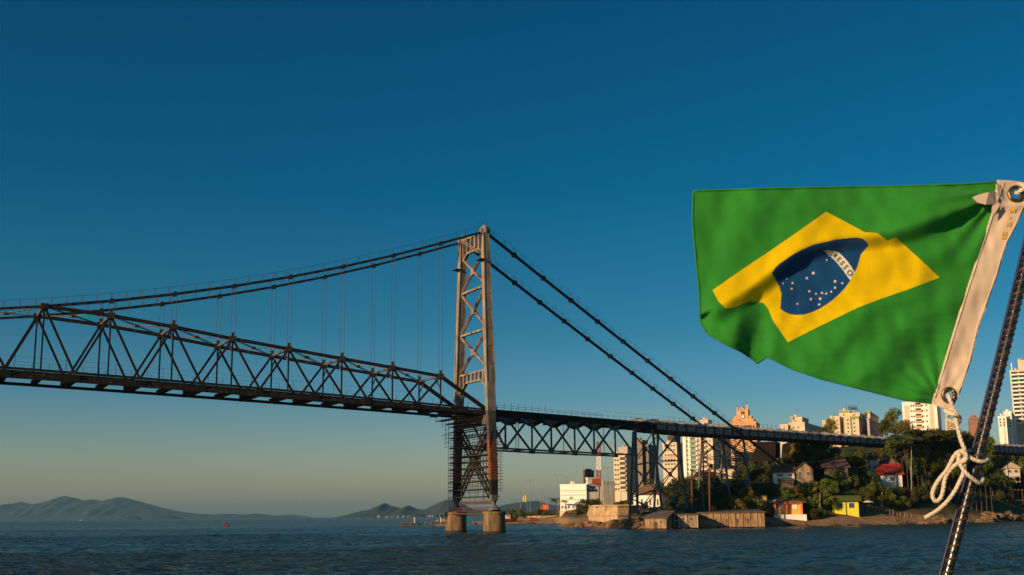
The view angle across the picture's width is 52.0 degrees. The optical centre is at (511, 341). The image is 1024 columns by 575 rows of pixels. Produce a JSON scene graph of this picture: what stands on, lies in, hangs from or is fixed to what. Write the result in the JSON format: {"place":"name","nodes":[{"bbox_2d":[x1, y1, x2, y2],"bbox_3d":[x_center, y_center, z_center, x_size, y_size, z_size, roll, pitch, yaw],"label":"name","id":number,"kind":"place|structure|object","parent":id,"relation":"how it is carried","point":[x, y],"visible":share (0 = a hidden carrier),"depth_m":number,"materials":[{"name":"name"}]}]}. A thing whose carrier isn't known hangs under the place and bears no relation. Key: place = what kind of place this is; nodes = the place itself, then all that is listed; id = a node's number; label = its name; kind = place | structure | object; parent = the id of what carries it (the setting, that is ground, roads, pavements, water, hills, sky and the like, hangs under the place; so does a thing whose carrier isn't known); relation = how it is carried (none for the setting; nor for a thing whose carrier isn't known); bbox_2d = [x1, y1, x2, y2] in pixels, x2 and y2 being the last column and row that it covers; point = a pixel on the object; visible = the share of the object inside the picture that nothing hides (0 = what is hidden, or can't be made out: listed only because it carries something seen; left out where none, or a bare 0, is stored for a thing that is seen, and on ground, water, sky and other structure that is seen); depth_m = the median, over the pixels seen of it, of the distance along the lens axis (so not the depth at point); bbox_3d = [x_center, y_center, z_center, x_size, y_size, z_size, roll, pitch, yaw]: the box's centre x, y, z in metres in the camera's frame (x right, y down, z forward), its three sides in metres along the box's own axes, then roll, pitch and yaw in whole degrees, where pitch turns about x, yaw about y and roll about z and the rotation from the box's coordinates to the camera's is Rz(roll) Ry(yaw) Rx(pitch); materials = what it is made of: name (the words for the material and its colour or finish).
{"place":"outdoors","nodes":[
{"label":"outdoors","id":0,"kind":"place"},
{"bbox_2d":[0,496,302,520],"bbox_3d":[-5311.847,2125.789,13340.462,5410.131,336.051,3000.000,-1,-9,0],"label":"hills","id":1,"kind":"structure","parent":0,"point":[67,508],"depth_m":12501.41,"materials":[{"name":"grey"}]},
{"bbox_2d":[335,499,559,517],"bbox_3d":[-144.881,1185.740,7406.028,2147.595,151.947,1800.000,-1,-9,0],"label":"hills","id":2,"kind":"structure","parent":0,"point":[385,509],"depth_m":6876.22,"materials":[{"name":"grey"}]},
{"bbox_2d":[0,516,1023,574],"bbox_3d":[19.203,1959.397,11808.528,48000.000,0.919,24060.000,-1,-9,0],"label":"water","id":3,"kind":"structure","parent":0,"point":[323,546],"depth_m":124.83,"materials":[{"name":"blue liquid"}]},
{"bbox_2d":[147,515,181,519],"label":"islet","id":4,"kind":"object","parent":3,"relation":"in","point":[163,517],"visible":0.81,"depth_m":7809.83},
{"bbox_2d":[400,517,445,526],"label":"wooden jetty","id":5,"kind":"object","parent":3,"relation":"in","point":[437,522],"visible":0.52,"depth_m":420.59,"materials":[{"name":"white paint"}]},
{"bbox_2d":[445,512,466,532],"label":"bridge pier","id":6,"kind":"structure","parent":3,"relation":"in","point":[455,522],"depth_m":261.40,"materials":[{"name":"concrete"}]},
{"bbox_2d":[429,413,503,514],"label":"scaffolding","id":7,"kind":"object","parent":6,"relation":"on","point":[464,456],"visible":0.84,"depth_m":256.37,"materials":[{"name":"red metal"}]},
{"bbox_2d":[483,511,505,532],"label":"bridge pier","id":8,"kind":"structure","parent":3,"relation":"in","point":[493,521],"depth_m":244.87,"materials":[{"name":"concrete"}]},
{"bbox_2d":[450,225,500,511],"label":"bridge tower","id":9,"kind":"structure","parent":8,"relation":"on","point":[485,376],"depth_m":260.27,"materials":[{"name":"grey metal"}]},
{"bbox_2d":[0,235,748,459],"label":"suspension cable","id":10,"kind":"object","parent":9,"relation":"attached to","point":[374,265],"visible":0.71,"depth_m":257.71,"materials":[{"name":"metal"}]},
{"bbox_2d":[0,223,787,467],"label":"suspension cable","id":11,"kind":"object","parent":9,"relation":"attached to","point":[393,255],"visible":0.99,"depth_m":250.32,"materials":[{"name":"metal"}]},
{"bbox_2d":[0,303,485,418],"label":"suspended truss span","id":12,"kind":"object","parent":11,"relation":"hanging from","point":[130,385],"visible":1,"depth_m":227.51,"materials":[{"name":"metal"}]},
{"bbox_2d":[0,0,1023,517],"label":"sky","id":13,"kind":"structure","parent":0,"point":[145,144],"materials":[{"name":"blue"}]},
{"bbox_2d":[472,446,1023,529],"bbox_3d":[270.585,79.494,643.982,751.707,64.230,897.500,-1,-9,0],"label":"terrain","id":14,"kind":"structure","parent":0,"point":[918,510],"depth_m":345.06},
{"bbox_2d":[560,476,614,509],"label":"hotel","id":15,"kind":"structure","parent":14,"relation":"on","point":[572,493],"depth_m":518.10,"materials":[{"name":"white paint"}]},
{"bbox_2d":[583,469,593,483],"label":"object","id":16,"kind":"structure","parent":15,"relation":"on","point":[588,472],"depth_m":638.30,"materials":[{"name":"black"}]},
{"bbox_2d":[592,441,600,504],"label":"radio mast","id":17,"kind":"object","parent":14,"relation":"on","point":[596,480],"visible":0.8,"depth_m":436.17,"materials":[{"name":"metal"}]},
{"bbox_2d":[587,505,648,521],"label":"stone fort","id":18,"kind":"structure","parent":14,"relation":"on","point":[602,513],"depth_m":337.92,"materials":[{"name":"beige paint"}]},
{"bbox_2d":[614,442,635,501],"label":"apartment tower","id":19,"kind":"structure","parent":14,"relation":"on","point":[622,465],"depth_m":597.79,"materials":[{"name":"beige paint"}]},
{"bbox_2d":[637,438,654,487],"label":"apartment tower","id":20,"kind":"structure","parent":14,"relation":"on","point":[645,456],"depth_m":675.83,"materials":[{"name":"brown paint"}]},
{"bbox_2d":[633,484,665,507],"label":"chapel","id":21,"kind":"structure","parent":14,"relation":"on","point":[644,497],"depth_m":393.15,"materials":[{"name":"white paint"}]},
{"bbox_2d":[625,430,690,525],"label":"trestle tower","id":22,"kind":"structure","parent":14,"relation":"on","point":[656,463],"depth_m":303.37,"materials":[{"name":"black metal"}]},
{"bbox_2d":[643,510,674,528],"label":"waterside shack","id":23,"kind":"structure","parent":14,"relation":"on","point":[655,519],"depth_m":276.79,"materials":[{"name":"brown wood"}]},
{"bbox_2d":[662,435,682,486],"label":"apartment tower","id":24,"kind":"structure","parent":14,"relation":"on","point":[668,454],"depth_m":559.35,"materials":[{"name":"beige paint"}]},
{"bbox_2d":[666,486,688,505],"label":"dark tree","id":25,"kind":"object","parent":14,"relation":"on","point":[680,498],"visible":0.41,"depth_m":322.64,"materials":[{"name":"green plant"}]},
{"bbox_2d":[667,476,701,500],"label":"dark tree","id":26,"kind":"object","parent":14,"relation":"on","point":[675,483],"visible":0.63,"depth_m":324.09,"materials":[{"name":"green plant"}]},
{"bbox_2d":[672,513,699,527],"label":"waterside shed","id":27,"kind":"structure","parent":14,"relation":"on","point":[685,520],"depth_m":280.33,"materials":[{"name":"brown wood"}]},
{"bbox_2d":[694,474,713,491],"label":"dark tree","id":28,"kind":"object","parent":14,"relation":"on","point":[705,484],"visible":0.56,"depth_m":327.89,"materials":[{"name":"green plant"}]},
{"bbox_2d":[682,417,731,477],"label":"apartment tower","id":29,"kind":"structure","parent":14,"relation":"on","point":[691,452],"depth_m":482.63,"materials":[{"name":"beige paint"}]},
{"bbox_2d":[697,436,754,504],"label":"trestle tower","id":30,"kind":"structure","parent":14,"relation":"on","point":[724,458],"depth_m":326.39,"materials":[{"name":"black metal"}]},
{"bbox_2d":[696,508,765,526],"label":"waterside boathouse","id":31,"kind":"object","parent":14,"relation":"on","point":[754,517],"visible":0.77,"depth_m":292.77,"materials":[{"name":"wood"}]},
{"bbox_2d":[724,495,740,509],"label":"scrub tree","id":32,"kind":"object","parent":14,"relation":"on","point":[730,503],"visible":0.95,"depth_m":314.11,"materials":[{"name":"green plant"}]},
{"bbox_2d":[724,478,742,494],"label":"scrub tree","id":33,"kind":"object","parent":14,"relation":"on","point":[736,486],"visible":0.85,"depth_m":321.99,"materials":[{"name":"green plant"}]},
{"bbox_2d":[731,466,749,480],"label":"dark tree","id":34,"kind":"object","parent":14,"relation":"on","point":[743,474],"visible":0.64,"depth_m":348.94,"materials":[{"name":"green plant"}]},
{"bbox_2d":[459,403,1023,514],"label":"approach viaduct","id":35,"kind":"object","parent":14,"relation":"on","point":[511,418],"visible":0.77,"depth_m":296.62,"materials":[{"name":"black metal"}]},
{"bbox_2d":[729,401,760,468],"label":"building","id":36,"kind":"structure","parent":14,"relation":"on","point":[744,417],"depth_m":521.53,"materials":[{"name":"paint"}]},
{"bbox_2d":[737,484,753,500],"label":"scrub tree","id":37,"kind":"object","parent":14,"relation":"on","point":[747,487],"visible":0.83,"depth_m":321.34,"materials":[{"name":"green plant"}]},
{"bbox_2d":[741,462,757,479],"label":"dark tree","id":38,"kind":"object","parent":14,"relation":"on","point":[753,468],"visible":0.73,"depth_m":350.29,"materials":[{"name":"green plant"}]},
{"bbox_2d":[751,496,763,509],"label":"scrub tree","id":39,"kind":"object","parent":14,"relation":"on","point":[756,500],"visible":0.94,"depth_m":319.19,"materials":[{"name":"green plant"}]},
{"bbox_2d":[750,467,768,481],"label":"leafy tree","id":40,"kind":"object","parent":14,"relation":"on","point":[761,478],"visible":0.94,"depth_m":351.27,"materials":[{"name":"green plant"}]},
{"bbox_2d":[756,465,772,478],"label":"dark tree","id":41,"kind":"object","parent":14,"relation":"on","point":[765,471],"visible":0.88,"depth_m":352.05,"materials":[{"name":"green plant"}]},
{"bbox_2d":[750,441,799,468],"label":"cable anchorage","id":42,"kind":"object","parent":14,"relation":"on","point":[759,456],"visible":0.32,"depth_m":374.54,"materials":[{"name":"concrete"}]},
{"bbox_2d":[770,465,795,483],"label":"hillside house","id":43,"kind":"structure","parent":14,"relation":"on","point":[778,472],"depth_m":340.29,"materials":[{"name":"white paint"}]},
{"bbox_2d":[777,478,794,493],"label":"hillside shed","id":44,"kind":"structure","parent":14,"relation":"on","point":[788,482],"depth_m":334.38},
{"bbox_2d":[769,498,806,520],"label":"beach house","id":45,"kind":"structure","parent":14,"relation":"on","point":[790,509],"depth_m":321.95,"materials":[{"name":"orange paint"}]},
{"bbox_2d":[779,415,822,454],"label":"apartment block","id":46,"kind":"structure","parent":14,"relation":"on","point":[800,423],"depth_m":501.37,"materials":[{"name":"beige paint"}]},
{"bbox_2d":[792,449,809,465],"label":"dark tree","id":47,"kind":"object","parent":14,"relation":"on","point":[801,459],"visible":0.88,"depth_m":358.62,"materials":[{"name":"green plant"}]},
{"bbox_2d":[794,462,814,487],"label":"hillside house","id":48,"kind":"structure","parent":14,"relation":"on","point":[803,473],"depth_m":338.00,"materials":[{"name":"paint"}]},
{"bbox_2d":[797,442,815,455],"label":"dark tree","id":49,"kind":"object","parent":14,"relation":"on","point":[803,446],"visible":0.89,"depth_m":361.79,"materials":[{"name":"green plant"}]},
{"bbox_2d":[804,449,820,466],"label":"dark tree","id":50,"kind":"object","parent":14,"relation":"on","point":[813,456],"visible":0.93,"depth_m":358.42,"materials":[{"name":"green plant"}]},
{"bbox_2d":[806,494,819,507],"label":"leafy tree","id":51,"kind":"object","parent":14,"relation":"on","point":[814,500],"visible":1,"depth_m":329.65,"materials":[{"name":"green plant"}]},
{"bbox_2d":[807,508,819,519],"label":"dark tree","id":52,"kind":"object","parent":14,"relation":"on","point":[812,514],"visible":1,"depth_m":321.56,"materials":[{"name":"green plant"}]},
{"bbox_2d":[816,445,830,462],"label":"dark tree","id":53,"kind":"object","parent":14,"relation":"on","point":[824,452],"visible":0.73,"depth_m":360.46,"materials":[{"name":"green plant"}]},
{"bbox_2d":[818,478,834,504],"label":"leafy tree","id":54,"kind":"object","parent":14,"relation":"on","point":[824,484],"visible":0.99,"depth_m":333.56,"materials":[{"name":"green plant"}]},
{"bbox_2d":[823,418,836,433],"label":"scrub tree","id":55,"kind":"object","parent":14,"relation":"on","point":[830,425],"visible":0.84,"depth_m":451.20,"materials":[{"name":"green plant"}]},
{"bbox_2d":[823,480,838,510],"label":"leafy tree","id":56,"kind":"object","parent":14,"relation":"on","point":[836,484],"visible":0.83,"depth_m":334.38,"materials":[{"name":"green plant"}]},
{"bbox_2d":[823,442,840,457],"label":"leafy tree","id":57,"kind":"object","parent":14,"relation":"on","point":[835,448],"visible":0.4,"depth_m":369.66,"materials":[{"name":"green plant"}]},
{"bbox_2d":[816,459,850,489],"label":"hillside house","id":58,"kind":"structure","parent":14,"relation":"on","point":[832,466],"depth_m":350.44,"materials":[{"name":"tile"}]},
{"bbox_2d":[826,470,847,487],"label":"leafy tree","id":59,"kind":"object","parent":14,"relation":"on","point":[842,483],"visible":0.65,"depth_m":345.88,"materials":[{"name":"green plant"}]},
{"bbox_2d":[832,495,861,516],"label":"beach house","id":60,"kind":"structure","parent":14,"relation":"on","point":[846,504],"depth_m":333.15,"materials":[{"name":"yellow paint"}]},
{"bbox_2d":[842,455,861,471],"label":"leafy tree","id":61,"kind":"object","parent":14,"relation":"on","point":[854,464],"visible":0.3,"depth_m":383.04,"materials":[{"name":"green plant"}]},
{"bbox_2d":[822,404,883,446],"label":"condominium","id":62,"kind":"structure","parent":14,"relation":"on","point":[849,422],"depth_m":564.29,"materials":[{"name":"beige paint"}]},
{"bbox_2d":[848,468,858,488],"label":"leafy tree","id":63,"kind":"object","parent":14,"relation":"on","point":[854,479],"visible":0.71,"depth_m":349.25,"materials":[{"name":"green plant"}]},
{"bbox_2d":[856,486,874,508],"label":"leafy tree","id":64,"kind":"object","parent":14,"relation":"on","point":[866,493],"visible":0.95,"depth_m":341.48,"materials":[{"name":"green plant"}]},
{"bbox_2d":[855,469,878,483],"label":"dark tree","id":65,"kind":"object","parent":14,"relation":"on","point":[869,474],"visible":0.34,"depth_m":356.76,"materials":[{"name":"green plant"}]},
{"bbox_2d":[861,478,877,496],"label":"leafy tree","id":66,"kind":"object","parent":14,"relation":"on","point":[872,485],"visible":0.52,"depth_m":350.91,"materials":[{"name":"green plant"}]},
{"bbox_2d":[866,458,878,474],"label":"hillside house","id":67,"kind":"structure","parent":14,"relation":"on","point":[872,462],"depth_m":382.16,"materials":[{"name":"blue paint"}]},
{"bbox_2d":[875,419,892,436],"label":"leafy tree","id":68,"kind":"object","parent":14,"relation":"on","point":[883,426],"visible":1,"depth_m":518.94,"materials":[{"name":"green plant"}]},
{"bbox_2d":[874,464,904,489],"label":"hillside house","id":69,"kind":"structure","parent":14,"relation":"on","point":[888,474],"depth_m":370.37,"materials":[{"name":"red tile"}]},
{"bbox_2d":[879,455,900,464],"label":"hillside house","id":70,"kind":"structure","parent":14,"relation":"on","point":[887,460],"depth_m":387.57,"materials":[{"name":"brown paint"}]},
{"bbox_2d":[886,493,901,507],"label":"leafy tree","id":71,"kind":"object","parent":14,"relation":"on","point":[895,503],"visible":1,"depth_m":350.92,"materials":[{"name":"green plant"}]},
{"bbox_2d":[885,433,904,485],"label":"dark tree","id":72,"kind":"object","parent":14,"relation":"on","point":[896,451],"visible":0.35,"depth_m":370.04,"materials":[{"name":"green plant"}]},
{"bbox_2d":[891,486,904,498],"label":"dark tree","id":73,"kind":"object","parent":14,"relation":"on","point":[897,491],"visible":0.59,"depth_m":357.24,"materials":[{"name":"green plant"}]},
{"bbox_2d":[884,407,913,434],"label":"leafy tree","id":74,"kind":"object","parent":14,"relation":"on","point":[892,416],"visible":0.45,"depth_m":558.01,"materials":[{"name":"green plant"}]},
{"bbox_2d":[887,448,915,486],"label":"leafy tree","id":75,"kind":"object","parent":14,"relation":"on","point":[903,456],"visible":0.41,"depth_m":370.65,"materials":[{"name":"green plant"}]},
{"bbox_2d":[884,434,919,490],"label":"umbrella tree","id":76,"kind":"object","parent":14,"relation":"on","point":[903,442],"visible":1,"depth_m":363.30,"materials":[{"name":"green plant"}]},
{"bbox_2d":[894,419,910,434],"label":"scrub tree","id":77,"kind":"object","parent":14,"relation":"on","point":[903,425],"visible":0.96,"depth_m":518.59,"materials":[{"name":"green plant"}]},
{"bbox_2d":[896,495,911,507],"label":"leafy tree","id":78,"kind":"object","parent":14,"relation":"on","point":[902,499],"visible":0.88,"depth_m":353.20,"materials":[{"name":"green plant"}]},
{"bbox_2d":[904,491,919,505],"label":"dark tree","id":79,"kind":"object","parent":14,"relation":"on","point":[912,499],"visible":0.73,"depth_m":357.96,"materials":[{"name":"green plant"}]},
{"bbox_2d":[904,447,931,486],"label":"leafy tree","id":80,"kind":"object","parent":14,"relation":"on","point":[925,457],"visible":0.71,"depth_m":370.07,"materials":[{"name":"green plant"}]},
{"bbox_2d":[907,455,929,487],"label":"dark tree","id":81,"kind":"object","parent":14,"relation":"on","point":[916,467],"visible":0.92,"depth_m":370.02,"materials":[{"name":"green plant"}]},
{"bbox_2d":[902,402,941,433],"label":"apartment block","id":82,"kind":"structure","parent":14,"relation":"on","point":[922,416],"depth_m":604.45,"materials":[{"name":"white paint"}]},
{"bbox_2d":[914,486,929,501],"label":"dark tree","id":83,"kind":"object","parent":14,"relation":"on","point":[924,494],"visible":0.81,"depth_m":364.27,"materials":[{"name":"green plant"}]},
{"bbox_2d":[913,474,935,488],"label":"dark tree","id":84,"kind":"object","parent":14,"relation":"on","point":[916,481],"visible":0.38,"depth_m":381.50,"materials":[{"name":"green plant"}]},
{"bbox_2d":[900,428,949,501],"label":"umbrella tree","id":85,"kind":"object","parent":14,"relation":"on","point":[930,438],"visible":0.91,"depth_m":368.28,"materials":[{"name":"green plant"}]},
{"bbox_2d":[918,459,938,487],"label":"dark tree","id":86,"kind":"object","parent":14,"relation":"on","point":[932,469],"visible":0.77,"depth_m":371.04,"materials":[{"name":"green plant"}]},
{"bbox_2d":[929,449,947,483],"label":"leafy tree","id":87,"kind":"object","parent":14,"relation":"on","point":[939,461],"visible":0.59,"depth_m":373.13,"materials":[{"name":"green plant"}]},
{"bbox_2d":[926,459,954,494],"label":"leafy tree","id":88,"kind":"object","parent":14,"relation":"on","point":[936,476],"visible":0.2,"depth_m":374.36,"materials":[{"name":"green plant"}]},
{"bbox_2d":[921,428,966,485],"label":"umbrella tree","id":89,"kind":"object","parent":14,"relation":"on","point":[951,435],"visible":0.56,"depth_m":374.17,"materials":[{"name":"green plant"}]},
{"bbox_2d":[968,413,978,436],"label":"apartment block","id":90,"kind":"structure","parent":14,"relation":"on","point":[972,419],"depth_m":701.46,"materials":[{"name":"orange concrete"}]},
{"bbox_2d":[978,455,991,512],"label":"dark tree","id":91,"kind":"object","parent":14,"relation":"on","point":[985,467],"visible":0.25,"depth_m":381.85,"materials":[{"name":"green plant"}]},
{"bbox_2d":[981,449,995,510],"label":"leafy tree","id":92,"kind":"object","parent":14,"relation":"on","point":[989,454],"visible":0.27,"depth_m":383.45,"materials":[{"name":"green plant"}]},
{"bbox_2d":[978,462,1000,511],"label":"dark tree","id":93,"kind":"object","parent":14,"relation":"on","point":[990,475],"visible":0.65,"depth_m":384.46,"materials":[{"name":"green plant"}]},
{"bbox_2d":[985,436,996,510],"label":"leafy tree","id":94,"kind":"object","parent":14,"relation":"on","point":[991,440],"visible":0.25,"depth_m":389.80,"materials":[{"name":"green plant"}]},
{"bbox_2d":[994,489,1006,500],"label":"dark tree","id":95,"kind":"object","parent":14,"relation":"on","point":[1000,496],"visible":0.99,"depth_m":423.21,"materials":[{"name":"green plant"}]},
{"bbox_2d":[998,409,1017,444],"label":"apartment block","id":96,"kind":"structure","parent":14,"relation":"on","point":[1008,418],"depth_m":605.23,"materials":[{"name":"white paint"}]},
{"bbox_2d":[999,455,1016,467],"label":"leafy tree","id":97,"kind":"object","parent":14,"relation":"on","point":[1004,463],"visible":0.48,"depth_m":519.86,"materials":[{"name":"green plant"}]},
{"bbox_2d":[1002,485,1017,499],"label":"dark tree","id":98,"kind":"object","parent":14,"relation":"on","point":[1009,493],"visible":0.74,"depth_m":434.93,"materials":[{"name":"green plant"}]},
{"bbox_2d":[1001,462,1020,481],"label":"villa","id":99,"kind":"object","parent":14,"relation":"on","point":[1014,468],"visible":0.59,"depth_m":497.49,"materials":[{"name":"white paint"}]},
{"bbox_2d":[1009,358,1023,444],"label":"apartment tower","id":100,"kind":"structure","parent":14,"relation":"on","point":[1017,382],"depth_m":644.96,"materials":[{"name":"beige paint"}]},
{"bbox_2d":[1009,476,1023,488],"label":"dark tree","id":101,"kind":"object","parent":14,"relation":"on","point":[1017,483],"visible":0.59,"depth_m":468.23,"materials":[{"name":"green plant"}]},
{"bbox_2d":[692,180,1023,409],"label":"national flag","id":102,"kind":"object","parent":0,"point":[884,290],"visible":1,"depth_m":1.53,"materials":[{"name":"green fabric"}]},
{"bbox_2d":[924,187,1023,519],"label":"halyard","id":103,"kind":"object","parent":102,"relation":"attached to","point":[963,458],"visible":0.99,"depth_m":1.47,"materials":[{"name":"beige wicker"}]},
{"bbox_2d":[938,239,1023,574],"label":"flag staff","id":104,"kind":"object","parent":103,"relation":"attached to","point":[964,504],"visible":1,"depth_m":1.50,"materials":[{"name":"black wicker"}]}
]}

